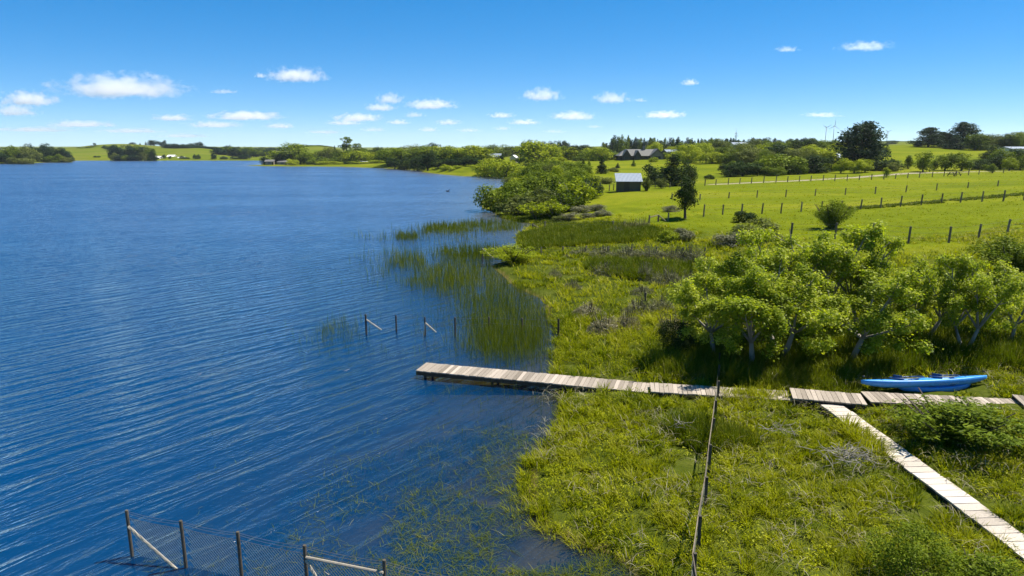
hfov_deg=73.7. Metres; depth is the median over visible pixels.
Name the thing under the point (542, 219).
rush bed
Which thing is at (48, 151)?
evergreen tree
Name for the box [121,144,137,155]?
evergreen tree
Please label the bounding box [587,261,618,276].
brush clump
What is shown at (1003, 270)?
alder tree
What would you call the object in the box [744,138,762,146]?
broadleaf tree
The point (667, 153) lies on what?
bush
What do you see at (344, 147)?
tall tree
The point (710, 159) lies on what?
willow tree
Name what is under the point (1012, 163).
broadleaf tree
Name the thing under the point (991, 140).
broadleaf tree
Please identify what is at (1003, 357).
rush bed
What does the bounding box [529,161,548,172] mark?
willow tree
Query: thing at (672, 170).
conifer tree
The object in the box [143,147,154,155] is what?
broadleaf tree
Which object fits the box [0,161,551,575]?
lake water
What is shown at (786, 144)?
broadleaf tree
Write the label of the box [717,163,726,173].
evergreen tree
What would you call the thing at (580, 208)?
brush clump
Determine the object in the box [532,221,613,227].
marsh fence
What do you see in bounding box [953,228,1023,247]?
rough grass
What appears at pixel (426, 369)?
jetty
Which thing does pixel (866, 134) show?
pine tree
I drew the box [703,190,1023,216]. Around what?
paddock fence
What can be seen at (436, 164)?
evergreen tree
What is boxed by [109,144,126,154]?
evergreen tree
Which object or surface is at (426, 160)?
evergreen tree
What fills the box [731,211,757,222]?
bush
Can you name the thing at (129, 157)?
bush
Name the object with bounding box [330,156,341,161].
bush
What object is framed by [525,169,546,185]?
willow tree
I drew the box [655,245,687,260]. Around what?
brush clump
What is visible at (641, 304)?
brush clump
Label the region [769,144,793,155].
evergreen tree
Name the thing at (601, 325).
brush clump
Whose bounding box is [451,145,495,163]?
broadleaf tree
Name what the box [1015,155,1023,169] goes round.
broadleaf tree
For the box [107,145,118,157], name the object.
evergreen tree
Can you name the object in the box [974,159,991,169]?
evergreen tree
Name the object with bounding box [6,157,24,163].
bush
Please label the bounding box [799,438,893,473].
dead branches
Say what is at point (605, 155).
willow tree
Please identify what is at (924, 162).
broadleaf tree
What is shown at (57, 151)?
evergreen tree
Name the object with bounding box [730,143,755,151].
broadleaf tree
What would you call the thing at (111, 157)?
bush
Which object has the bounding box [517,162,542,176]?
willow tree
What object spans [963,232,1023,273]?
shrub
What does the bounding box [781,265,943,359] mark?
alder tree
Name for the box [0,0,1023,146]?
sky
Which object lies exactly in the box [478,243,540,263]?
shrub
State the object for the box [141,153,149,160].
bush
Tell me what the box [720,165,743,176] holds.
evergreen tree
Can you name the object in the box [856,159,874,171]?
broadleaf tree
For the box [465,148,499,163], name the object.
broadleaf tree
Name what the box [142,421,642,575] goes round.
water weed
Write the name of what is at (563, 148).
broadleaf tree
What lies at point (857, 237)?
alder tree
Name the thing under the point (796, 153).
broadleaf tree
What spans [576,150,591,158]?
bush
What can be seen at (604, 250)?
brush clump
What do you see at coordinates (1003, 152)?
broadleaf tree
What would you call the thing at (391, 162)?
evergreen tree
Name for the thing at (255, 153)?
broadleaf tree
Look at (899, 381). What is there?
kayak
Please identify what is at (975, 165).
evergreen tree
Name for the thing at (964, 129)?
pine tree
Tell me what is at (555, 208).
shrub
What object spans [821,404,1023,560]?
plank path
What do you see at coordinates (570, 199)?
shrub
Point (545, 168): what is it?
willow tree
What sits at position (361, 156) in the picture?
willow tree
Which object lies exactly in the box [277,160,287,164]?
boat shed
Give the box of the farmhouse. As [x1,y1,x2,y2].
[615,146,666,160]
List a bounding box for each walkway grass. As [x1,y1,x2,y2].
[715,383,794,404]
[826,412,900,463]
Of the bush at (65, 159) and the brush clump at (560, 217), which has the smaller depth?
the brush clump at (560, 217)
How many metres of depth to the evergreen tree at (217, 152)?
626.45 m
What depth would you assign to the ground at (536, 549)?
22.85 m
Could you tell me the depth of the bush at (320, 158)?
364.16 m
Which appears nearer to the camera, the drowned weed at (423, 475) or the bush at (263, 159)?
the drowned weed at (423, 475)
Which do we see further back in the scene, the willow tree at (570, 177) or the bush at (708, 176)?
the bush at (708, 176)
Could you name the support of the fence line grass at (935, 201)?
on the ground at (536, 549)
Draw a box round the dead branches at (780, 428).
[758,419,801,440]
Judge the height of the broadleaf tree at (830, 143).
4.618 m
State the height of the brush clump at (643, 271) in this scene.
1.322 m
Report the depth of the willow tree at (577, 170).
123.58 m
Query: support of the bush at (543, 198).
on the ground at (536, 549)
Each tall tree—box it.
[338,137,351,156]
[351,143,363,161]
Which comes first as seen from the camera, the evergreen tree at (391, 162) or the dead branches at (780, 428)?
the dead branches at (780, 428)
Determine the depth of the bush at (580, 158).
284.22 m
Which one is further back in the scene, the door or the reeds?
the door
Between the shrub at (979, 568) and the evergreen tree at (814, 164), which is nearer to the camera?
the shrub at (979, 568)
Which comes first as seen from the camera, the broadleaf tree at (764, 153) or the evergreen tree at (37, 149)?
the broadleaf tree at (764, 153)
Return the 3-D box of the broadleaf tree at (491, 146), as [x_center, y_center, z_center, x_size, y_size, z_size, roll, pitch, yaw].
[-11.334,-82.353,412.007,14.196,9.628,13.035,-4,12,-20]
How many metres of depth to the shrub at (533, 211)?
81.52 m
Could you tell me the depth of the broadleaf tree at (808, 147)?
235.92 m
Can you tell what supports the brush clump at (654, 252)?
on the ground at (536, 549)
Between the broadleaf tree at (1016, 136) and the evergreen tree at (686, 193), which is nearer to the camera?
the evergreen tree at (686, 193)
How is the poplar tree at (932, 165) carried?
on the ground at (536, 549)
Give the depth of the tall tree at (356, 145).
385.44 m
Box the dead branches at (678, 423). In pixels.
[671,417,694,428]
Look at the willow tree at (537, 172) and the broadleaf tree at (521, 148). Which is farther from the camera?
the broadleaf tree at (521, 148)
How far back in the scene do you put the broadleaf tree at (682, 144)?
293.44 m
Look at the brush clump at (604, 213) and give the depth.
78.68 m
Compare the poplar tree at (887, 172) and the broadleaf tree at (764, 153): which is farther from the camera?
the broadleaf tree at (764, 153)
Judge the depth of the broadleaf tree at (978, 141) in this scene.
261.61 m
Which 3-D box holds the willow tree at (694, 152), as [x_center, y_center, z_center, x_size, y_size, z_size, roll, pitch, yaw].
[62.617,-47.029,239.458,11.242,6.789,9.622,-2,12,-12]
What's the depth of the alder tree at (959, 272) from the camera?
27.21 m
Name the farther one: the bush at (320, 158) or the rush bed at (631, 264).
the bush at (320, 158)
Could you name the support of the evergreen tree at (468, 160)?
on the ground at (536, 549)
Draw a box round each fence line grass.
[847,191,1023,210]
[876,222,1023,244]
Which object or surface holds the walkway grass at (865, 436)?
on the ground at (536, 549)
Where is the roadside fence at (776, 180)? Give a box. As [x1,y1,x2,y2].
[669,167,1019,187]
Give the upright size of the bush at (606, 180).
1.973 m
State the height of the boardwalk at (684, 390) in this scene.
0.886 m
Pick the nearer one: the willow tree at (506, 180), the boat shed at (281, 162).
the willow tree at (506, 180)
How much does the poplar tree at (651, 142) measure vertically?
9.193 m
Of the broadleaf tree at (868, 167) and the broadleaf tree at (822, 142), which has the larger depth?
the broadleaf tree at (822, 142)
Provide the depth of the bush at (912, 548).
12.92 m
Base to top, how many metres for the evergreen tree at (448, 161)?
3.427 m
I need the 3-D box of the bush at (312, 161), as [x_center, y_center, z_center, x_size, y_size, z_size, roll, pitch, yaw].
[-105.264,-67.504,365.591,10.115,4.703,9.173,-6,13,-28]
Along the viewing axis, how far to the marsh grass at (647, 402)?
16.98 m
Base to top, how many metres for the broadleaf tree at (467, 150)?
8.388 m
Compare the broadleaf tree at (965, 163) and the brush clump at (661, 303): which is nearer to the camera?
the brush clump at (661, 303)
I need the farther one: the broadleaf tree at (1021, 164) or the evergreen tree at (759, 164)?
the broadleaf tree at (1021, 164)
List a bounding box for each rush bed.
[495,213,568,226]
[516,219,686,250]
[582,253,697,280]
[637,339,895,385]
[655,402,773,457]
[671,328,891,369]
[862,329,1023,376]
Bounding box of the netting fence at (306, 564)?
[125,509,442,575]
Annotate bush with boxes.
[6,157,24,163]
[17,158,35,163]
[44,155,53,162]
[53,153,63,162]
[60,156,72,162]
[109,153,118,160]
[114,154,124,160]
[120,155,128,160]
[125,154,134,160]
[131,154,141,160]
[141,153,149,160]
[259,156,269,164]
[285,158,299,164]
[306,158,320,164]
[312,157,323,164]
[314,160,333,164]
[326,161,343,164]
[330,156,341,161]
[337,158,349,163]
[368,160,385,162]
[439,164,451,170]
[491,194,539,215]
[495,154,505,163]
[509,186,562,213]
[550,157,566,160]
[571,156,587,160]
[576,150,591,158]
[594,175,615,183]
[609,167,619,171]
[641,163,666,184]
[648,157,657,161]
[654,229,680,242]
[656,316,695,350]
[663,151,671,158]
[672,228,696,241]
[704,174,715,178]
[710,232,743,248]
[725,216,785,242]
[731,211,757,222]
[758,153,807,174]
[766,167,785,175]
[861,518,964,575]
[865,159,905,170]
[979,164,988,170]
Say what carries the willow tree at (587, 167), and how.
on the ground at (536, 549)
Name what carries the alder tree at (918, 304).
on the ground at (536, 549)
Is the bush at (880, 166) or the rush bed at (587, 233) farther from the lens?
the bush at (880, 166)
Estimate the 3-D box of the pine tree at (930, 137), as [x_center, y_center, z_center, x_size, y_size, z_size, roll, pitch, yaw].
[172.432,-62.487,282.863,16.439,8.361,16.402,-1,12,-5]
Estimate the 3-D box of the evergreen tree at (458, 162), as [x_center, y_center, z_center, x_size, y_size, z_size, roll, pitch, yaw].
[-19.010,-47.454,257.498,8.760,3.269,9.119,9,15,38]
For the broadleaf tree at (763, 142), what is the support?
on the ground at (536, 549)
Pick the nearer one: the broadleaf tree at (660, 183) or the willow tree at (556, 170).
the broadleaf tree at (660, 183)
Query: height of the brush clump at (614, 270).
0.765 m
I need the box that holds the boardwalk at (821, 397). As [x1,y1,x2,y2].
[789,388,866,409]
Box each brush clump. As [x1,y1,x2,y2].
[547,267,561,276]
[551,215,569,220]
[559,212,577,220]
[562,278,582,289]
[565,246,595,256]
[570,205,590,212]
[572,299,603,317]
[576,213,597,218]
[586,309,623,336]
[587,204,606,210]
[587,245,618,257]
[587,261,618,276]
[593,209,613,215]
[602,265,627,276]
[611,244,640,258]
[614,307,642,331]
[617,219,635,225]
[620,296,658,317]
[627,244,669,259]
[630,217,649,228]
[630,284,655,295]
[637,260,657,281]
[643,293,675,314]
[649,265,682,285]
[653,312,686,331]
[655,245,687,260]
[661,205,679,211]
[671,269,699,286]
[676,245,708,262]
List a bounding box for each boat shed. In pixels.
[264,160,276,164]
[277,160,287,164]
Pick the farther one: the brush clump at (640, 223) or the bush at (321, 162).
the bush at (321, 162)
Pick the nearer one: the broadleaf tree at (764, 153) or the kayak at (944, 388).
the kayak at (944, 388)
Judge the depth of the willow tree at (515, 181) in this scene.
118.71 m
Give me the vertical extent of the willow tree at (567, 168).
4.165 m
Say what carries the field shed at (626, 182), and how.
on the ground at (536, 549)
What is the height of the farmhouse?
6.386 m
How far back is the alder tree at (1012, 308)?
26.97 m
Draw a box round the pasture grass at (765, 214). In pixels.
[605,169,1023,270]
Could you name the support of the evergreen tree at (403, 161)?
on the ground at (536, 549)
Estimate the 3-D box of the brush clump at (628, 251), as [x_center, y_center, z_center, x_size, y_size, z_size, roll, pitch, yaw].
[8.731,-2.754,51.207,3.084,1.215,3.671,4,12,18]
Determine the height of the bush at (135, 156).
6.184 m
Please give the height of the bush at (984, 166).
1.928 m
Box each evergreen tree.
[0,152,12,163]
[32,147,45,158]
[39,143,53,154]
[43,146,56,158]
[50,147,64,161]
[60,148,72,159]
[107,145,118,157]
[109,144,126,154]
[117,144,131,154]
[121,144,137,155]
[134,145,146,160]
[148,140,159,145]
[148,148,157,160]
[213,147,222,154]
[230,146,241,156]
[240,148,248,154]
[273,151,293,163]
[368,147,379,154]
[386,158,402,168]
[396,157,411,169]
[407,156,425,170]
[416,150,437,171]
[429,161,446,167]
[438,159,455,165]
[449,158,468,165]
[462,156,483,165]
[564,144,583,156]
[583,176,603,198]
[670,177,698,218]
[682,161,698,180]
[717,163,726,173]
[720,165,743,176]
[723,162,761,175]
[752,162,764,175]
[763,144,786,150]
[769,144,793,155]
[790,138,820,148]
[802,155,833,172]
[964,161,982,169]
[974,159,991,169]
[977,151,997,159]
[981,154,1005,168]
[984,145,1005,153]
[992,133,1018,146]
[1004,147,1023,169]
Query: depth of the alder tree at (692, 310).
26.28 m
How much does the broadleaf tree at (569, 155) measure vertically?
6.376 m
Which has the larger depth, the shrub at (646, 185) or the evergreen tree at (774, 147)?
the evergreen tree at (774, 147)
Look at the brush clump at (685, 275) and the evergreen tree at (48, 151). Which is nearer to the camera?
the brush clump at (685, 275)
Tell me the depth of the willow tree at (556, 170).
122.58 m
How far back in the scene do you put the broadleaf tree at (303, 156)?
370.82 m
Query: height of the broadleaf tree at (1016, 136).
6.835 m
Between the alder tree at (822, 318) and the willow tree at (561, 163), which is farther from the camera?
the willow tree at (561, 163)
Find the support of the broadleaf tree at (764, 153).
on the ground at (536, 549)
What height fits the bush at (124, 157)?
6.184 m
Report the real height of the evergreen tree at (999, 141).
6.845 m
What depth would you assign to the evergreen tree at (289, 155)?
368.64 m
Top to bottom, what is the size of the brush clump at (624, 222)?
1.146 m
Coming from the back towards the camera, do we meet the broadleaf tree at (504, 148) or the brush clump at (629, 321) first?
the broadleaf tree at (504, 148)
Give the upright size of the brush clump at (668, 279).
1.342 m
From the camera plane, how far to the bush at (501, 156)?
254.64 m
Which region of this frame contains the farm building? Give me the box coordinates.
[997,147,1023,153]
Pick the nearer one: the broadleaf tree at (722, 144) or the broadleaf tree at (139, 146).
the broadleaf tree at (722, 144)
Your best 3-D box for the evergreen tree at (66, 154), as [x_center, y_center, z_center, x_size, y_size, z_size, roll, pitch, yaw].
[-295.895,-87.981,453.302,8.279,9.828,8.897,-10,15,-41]
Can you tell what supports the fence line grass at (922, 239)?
on the ground at (536, 549)
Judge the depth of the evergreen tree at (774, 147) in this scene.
237.62 m
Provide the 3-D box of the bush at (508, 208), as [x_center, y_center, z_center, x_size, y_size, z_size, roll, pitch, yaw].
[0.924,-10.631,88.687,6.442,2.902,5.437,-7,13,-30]
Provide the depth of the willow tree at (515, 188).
94.63 m
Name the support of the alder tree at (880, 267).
on the ground at (536, 549)
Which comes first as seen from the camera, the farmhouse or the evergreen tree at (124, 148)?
the farmhouse
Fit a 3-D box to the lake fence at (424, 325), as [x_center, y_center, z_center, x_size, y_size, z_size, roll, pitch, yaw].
[-2.329,1.786,32.065,9.065,1.228,1.275,0,12,2]
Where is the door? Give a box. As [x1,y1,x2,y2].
[624,182,629,191]
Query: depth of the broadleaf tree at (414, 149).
295.74 m
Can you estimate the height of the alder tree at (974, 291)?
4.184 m
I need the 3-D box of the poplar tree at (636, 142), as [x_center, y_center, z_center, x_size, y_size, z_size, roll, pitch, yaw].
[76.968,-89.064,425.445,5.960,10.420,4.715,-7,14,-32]
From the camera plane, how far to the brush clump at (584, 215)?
78.43 m
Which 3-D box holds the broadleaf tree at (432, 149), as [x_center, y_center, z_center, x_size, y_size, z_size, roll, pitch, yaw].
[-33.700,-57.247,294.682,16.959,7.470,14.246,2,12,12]
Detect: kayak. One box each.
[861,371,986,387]
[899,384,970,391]
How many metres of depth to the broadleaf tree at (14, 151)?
410.21 m
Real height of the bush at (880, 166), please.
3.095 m
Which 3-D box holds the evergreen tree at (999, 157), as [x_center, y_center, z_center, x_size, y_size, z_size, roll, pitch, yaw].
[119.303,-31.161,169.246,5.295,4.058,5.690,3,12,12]
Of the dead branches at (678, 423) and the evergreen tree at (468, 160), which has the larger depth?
the evergreen tree at (468, 160)
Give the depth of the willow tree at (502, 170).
200.82 m
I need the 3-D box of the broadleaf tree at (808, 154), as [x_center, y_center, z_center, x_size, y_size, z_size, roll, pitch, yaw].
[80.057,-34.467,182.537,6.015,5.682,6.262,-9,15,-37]
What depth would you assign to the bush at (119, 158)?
503.89 m
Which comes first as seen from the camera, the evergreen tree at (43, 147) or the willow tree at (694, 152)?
the willow tree at (694, 152)
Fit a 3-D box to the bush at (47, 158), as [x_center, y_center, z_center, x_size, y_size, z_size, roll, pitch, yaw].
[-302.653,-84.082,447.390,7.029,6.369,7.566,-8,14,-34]
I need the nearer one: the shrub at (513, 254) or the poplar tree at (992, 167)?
the shrub at (513, 254)
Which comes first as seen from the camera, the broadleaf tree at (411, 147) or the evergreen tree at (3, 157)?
the broadleaf tree at (411, 147)
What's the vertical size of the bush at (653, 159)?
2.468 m
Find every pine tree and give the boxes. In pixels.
[829,120,894,164]
[905,127,947,146]
[938,131,953,146]
[944,122,981,144]
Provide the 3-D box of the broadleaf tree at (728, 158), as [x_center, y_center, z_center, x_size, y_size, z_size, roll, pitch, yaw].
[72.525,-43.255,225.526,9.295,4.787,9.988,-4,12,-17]
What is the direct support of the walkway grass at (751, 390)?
on the ground at (536, 549)
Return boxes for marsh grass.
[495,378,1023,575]
[503,214,1023,313]
[541,291,1023,401]
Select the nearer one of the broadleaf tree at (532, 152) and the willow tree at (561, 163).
the willow tree at (561, 163)
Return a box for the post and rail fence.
[691,353,720,575]
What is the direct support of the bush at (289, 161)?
on the ground at (536, 549)
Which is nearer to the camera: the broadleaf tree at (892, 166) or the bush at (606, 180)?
the bush at (606, 180)
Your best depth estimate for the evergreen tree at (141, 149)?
509.75 m
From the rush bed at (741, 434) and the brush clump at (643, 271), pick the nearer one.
the rush bed at (741, 434)
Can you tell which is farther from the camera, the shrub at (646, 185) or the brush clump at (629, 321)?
the shrub at (646, 185)
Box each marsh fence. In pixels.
[482,246,705,262]
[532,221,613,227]
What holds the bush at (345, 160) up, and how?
on the ground at (536, 549)
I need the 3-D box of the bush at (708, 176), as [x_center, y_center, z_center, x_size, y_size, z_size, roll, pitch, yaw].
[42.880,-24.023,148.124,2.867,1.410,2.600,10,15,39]
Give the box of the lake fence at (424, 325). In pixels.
[365,314,559,336]
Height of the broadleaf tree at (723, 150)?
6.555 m
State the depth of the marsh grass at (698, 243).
46.09 m
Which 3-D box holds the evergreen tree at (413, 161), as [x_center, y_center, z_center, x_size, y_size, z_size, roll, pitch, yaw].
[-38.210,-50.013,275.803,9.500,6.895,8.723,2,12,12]
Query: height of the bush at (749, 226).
2.340 m
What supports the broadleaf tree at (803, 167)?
on the ground at (536, 549)
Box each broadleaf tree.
[2,145,16,155]
[5,146,25,157]
[15,146,35,162]
[21,150,42,163]
[131,144,145,160]
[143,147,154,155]
[251,148,260,156]
[263,142,310,158]
[290,151,308,163]
[296,152,317,163]
[315,146,335,158]
[328,149,348,160]
[373,147,408,163]
[399,143,420,159]
[402,145,430,159]
[413,147,441,161]
[422,145,458,163]
[435,145,457,161]
[444,145,480,160]
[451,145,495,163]
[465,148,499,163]
[484,144,503,153]
[495,144,511,156]
[504,145,518,156]
[510,157,523,163]
[512,140,561,164]
[518,140,530,157]
[545,147,564,157]
[559,145,570,158]
[561,147,580,159]
[655,177,667,188]
[665,151,678,158]
[670,142,690,154]
[712,138,732,148]
[715,146,729,161]
[717,150,738,163]
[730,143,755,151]
[732,148,756,164]
[736,144,760,164]
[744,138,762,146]
[754,143,769,150]
[755,148,770,160]
[759,140,772,146]
[759,166,773,175]
[774,141,794,148]
[783,139,804,149]
[783,148,805,159]
[788,161,809,173]
[797,145,819,152]
[799,148,821,162]
[809,140,830,147]
[812,147,835,163]
[818,140,838,148]
[819,163,835,171]
[832,156,850,172]
[843,159,866,172]
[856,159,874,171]
[886,163,900,171]
[913,151,934,171]
[932,152,960,170]
[952,152,973,170]
[962,132,986,149]
[971,133,991,149]
[979,133,998,148]
[986,148,1016,169]
[1001,132,1022,146]
[1001,156,1019,170]
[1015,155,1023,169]
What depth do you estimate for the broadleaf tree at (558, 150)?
298.06 m
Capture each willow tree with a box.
[339,150,374,162]
[470,158,510,176]
[470,180,529,210]
[487,160,523,178]
[501,176,512,184]
[502,174,541,197]
[506,177,529,193]
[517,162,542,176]
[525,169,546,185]
[525,171,567,200]
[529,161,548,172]
[538,163,564,174]
[546,160,570,169]
[550,165,570,180]
[557,162,578,170]
[558,168,590,190]
[562,166,591,176]
[570,160,587,166]
[576,163,593,174]
[583,173,601,184]
[585,147,613,160]
[646,142,662,150]
[673,144,704,162]
[695,143,713,155]
[695,152,725,163]
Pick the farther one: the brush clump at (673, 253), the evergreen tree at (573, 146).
the evergreen tree at (573, 146)
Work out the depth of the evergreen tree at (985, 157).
195.65 m
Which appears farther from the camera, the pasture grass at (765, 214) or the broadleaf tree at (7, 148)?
the broadleaf tree at (7, 148)
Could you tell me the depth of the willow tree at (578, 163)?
188.59 m
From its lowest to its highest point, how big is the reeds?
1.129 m
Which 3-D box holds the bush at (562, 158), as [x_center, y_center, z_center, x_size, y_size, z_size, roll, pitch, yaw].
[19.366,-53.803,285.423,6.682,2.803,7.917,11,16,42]
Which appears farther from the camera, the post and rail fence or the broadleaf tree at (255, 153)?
the broadleaf tree at (255, 153)
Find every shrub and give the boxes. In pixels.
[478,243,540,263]
[517,202,548,217]
[538,199,570,215]
[551,188,586,211]
[555,176,601,206]
[641,177,652,190]
[813,198,856,228]
[875,387,1023,450]
[918,543,1022,575]
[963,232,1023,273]
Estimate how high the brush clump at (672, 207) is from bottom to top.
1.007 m
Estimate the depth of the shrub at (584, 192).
88.94 m
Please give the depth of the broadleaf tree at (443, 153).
280.71 m
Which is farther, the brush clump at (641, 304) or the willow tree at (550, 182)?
the willow tree at (550, 182)
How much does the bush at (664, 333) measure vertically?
1.664 m
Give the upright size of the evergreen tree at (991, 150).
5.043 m
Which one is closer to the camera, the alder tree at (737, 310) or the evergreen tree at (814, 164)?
the alder tree at (737, 310)
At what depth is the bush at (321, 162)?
358.77 m
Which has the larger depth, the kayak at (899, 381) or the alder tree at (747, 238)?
the alder tree at (747, 238)
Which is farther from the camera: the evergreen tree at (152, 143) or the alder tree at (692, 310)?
the evergreen tree at (152, 143)
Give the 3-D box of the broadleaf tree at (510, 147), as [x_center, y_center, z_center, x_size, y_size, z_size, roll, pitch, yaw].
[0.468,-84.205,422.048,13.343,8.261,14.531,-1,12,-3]
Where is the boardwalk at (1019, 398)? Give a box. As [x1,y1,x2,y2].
[1012,394,1023,407]
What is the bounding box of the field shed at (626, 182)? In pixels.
[614,173,642,191]
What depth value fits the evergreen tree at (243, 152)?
623.55 m
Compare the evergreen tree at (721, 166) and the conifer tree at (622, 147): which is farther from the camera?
the conifer tree at (622, 147)
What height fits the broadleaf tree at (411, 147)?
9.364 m
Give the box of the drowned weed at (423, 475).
[352,411,623,575]
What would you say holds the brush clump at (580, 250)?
on the ground at (536, 549)
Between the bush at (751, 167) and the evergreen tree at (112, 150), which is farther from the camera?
the evergreen tree at (112, 150)
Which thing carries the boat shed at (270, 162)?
on the ground at (536, 549)
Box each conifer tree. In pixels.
[595,159,608,173]
[617,135,625,152]
[641,138,646,148]
[656,154,695,185]
[674,137,680,150]
[940,135,967,149]
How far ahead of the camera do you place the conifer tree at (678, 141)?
341.73 m
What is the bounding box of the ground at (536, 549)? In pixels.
[0,141,1023,575]
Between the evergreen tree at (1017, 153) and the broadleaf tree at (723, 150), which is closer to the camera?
the evergreen tree at (1017, 153)
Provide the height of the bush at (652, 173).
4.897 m
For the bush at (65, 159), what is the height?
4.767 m
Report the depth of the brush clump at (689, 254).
48.70 m
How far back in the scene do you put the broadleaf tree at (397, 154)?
312.28 m
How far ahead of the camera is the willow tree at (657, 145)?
321.94 m
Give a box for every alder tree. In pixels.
[664,253,768,353]
[698,265,821,363]
[700,251,783,333]
[719,243,851,359]
[735,225,845,301]
[747,219,887,328]
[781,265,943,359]
[807,234,907,323]
[855,276,938,336]
[865,251,997,336]
[916,252,1023,345]
[947,258,1023,327]
[965,271,1023,341]
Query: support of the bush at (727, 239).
on the ground at (536, 549)
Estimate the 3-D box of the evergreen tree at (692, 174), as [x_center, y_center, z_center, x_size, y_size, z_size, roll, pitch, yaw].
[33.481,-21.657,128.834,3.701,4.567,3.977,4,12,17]
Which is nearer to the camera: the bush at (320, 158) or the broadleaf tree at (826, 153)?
the broadleaf tree at (826, 153)
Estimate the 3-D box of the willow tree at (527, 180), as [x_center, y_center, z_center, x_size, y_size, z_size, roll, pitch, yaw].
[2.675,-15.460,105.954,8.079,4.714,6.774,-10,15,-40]
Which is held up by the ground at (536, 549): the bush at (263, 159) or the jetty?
the bush at (263, 159)
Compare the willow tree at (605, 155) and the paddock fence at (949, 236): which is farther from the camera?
the willow tree at (605, 155)
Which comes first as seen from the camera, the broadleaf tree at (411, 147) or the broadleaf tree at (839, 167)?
the broadleaf tree at (839, 167)
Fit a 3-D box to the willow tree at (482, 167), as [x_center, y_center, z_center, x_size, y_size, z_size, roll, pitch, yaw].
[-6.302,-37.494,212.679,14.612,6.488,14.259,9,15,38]
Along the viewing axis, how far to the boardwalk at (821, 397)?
22.13 m
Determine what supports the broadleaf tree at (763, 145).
on the ground at (536, 549)
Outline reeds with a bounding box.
[220,216,568,518]
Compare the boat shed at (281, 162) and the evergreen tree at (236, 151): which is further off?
the evergreen tree at (236, 151)
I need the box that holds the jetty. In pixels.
[416,362,649,393]
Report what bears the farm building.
on the ground at (536, 549)
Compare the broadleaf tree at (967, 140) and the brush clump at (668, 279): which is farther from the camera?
the broadleaf tree at (967, 140)
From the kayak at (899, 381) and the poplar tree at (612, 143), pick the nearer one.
the kayak at (899, 381)
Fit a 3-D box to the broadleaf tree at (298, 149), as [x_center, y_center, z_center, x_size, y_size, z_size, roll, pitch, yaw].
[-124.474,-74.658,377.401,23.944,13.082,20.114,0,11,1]
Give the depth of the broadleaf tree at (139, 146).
512.06 m
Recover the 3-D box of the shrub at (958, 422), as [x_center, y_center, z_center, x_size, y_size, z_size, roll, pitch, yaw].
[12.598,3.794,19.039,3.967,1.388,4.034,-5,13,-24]
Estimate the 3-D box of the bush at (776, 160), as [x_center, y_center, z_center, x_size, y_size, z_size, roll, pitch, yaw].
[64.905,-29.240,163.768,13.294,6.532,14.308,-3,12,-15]
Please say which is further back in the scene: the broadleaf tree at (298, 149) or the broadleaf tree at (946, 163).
the broadleaf tree at (298, 149)
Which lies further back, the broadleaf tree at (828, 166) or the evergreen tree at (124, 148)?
the evergreen tree at (124, 148)
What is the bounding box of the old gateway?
[648,213,668,221]
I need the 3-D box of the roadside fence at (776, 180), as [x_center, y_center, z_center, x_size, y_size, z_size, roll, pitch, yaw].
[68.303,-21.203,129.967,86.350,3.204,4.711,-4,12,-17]
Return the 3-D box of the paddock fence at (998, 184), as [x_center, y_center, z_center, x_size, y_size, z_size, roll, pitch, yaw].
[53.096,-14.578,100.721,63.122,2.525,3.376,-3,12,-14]
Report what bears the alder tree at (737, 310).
on the ground at (536, 549)
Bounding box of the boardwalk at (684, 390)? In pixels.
[650,383,792,404]
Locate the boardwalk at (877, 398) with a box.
[860,391,1022,409]
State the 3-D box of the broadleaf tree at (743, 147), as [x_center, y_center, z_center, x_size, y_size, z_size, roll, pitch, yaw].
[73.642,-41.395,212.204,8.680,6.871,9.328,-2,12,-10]
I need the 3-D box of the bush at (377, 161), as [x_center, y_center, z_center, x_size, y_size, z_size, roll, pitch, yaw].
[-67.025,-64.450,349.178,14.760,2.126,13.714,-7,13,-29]
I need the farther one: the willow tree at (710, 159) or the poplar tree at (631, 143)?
the poplar tree at (631, 143)
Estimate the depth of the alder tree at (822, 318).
25.41 m
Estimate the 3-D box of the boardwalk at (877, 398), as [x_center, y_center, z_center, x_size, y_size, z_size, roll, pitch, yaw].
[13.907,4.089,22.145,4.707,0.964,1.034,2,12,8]
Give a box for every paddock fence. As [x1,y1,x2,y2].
[671,179,1017,199]
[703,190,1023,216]
[790,218,1023,243]
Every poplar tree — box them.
[611,135,615,151]
[612,136,620,151]
[629,140,636,148]
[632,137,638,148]
[647,138,654,146]
[883,167,891,176]
[904,155,914,168]
[928,162,938,169]
[987,163,997,172]
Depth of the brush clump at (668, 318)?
31.05 m
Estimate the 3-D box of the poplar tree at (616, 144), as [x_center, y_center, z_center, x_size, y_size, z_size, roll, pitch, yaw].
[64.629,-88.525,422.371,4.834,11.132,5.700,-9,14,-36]

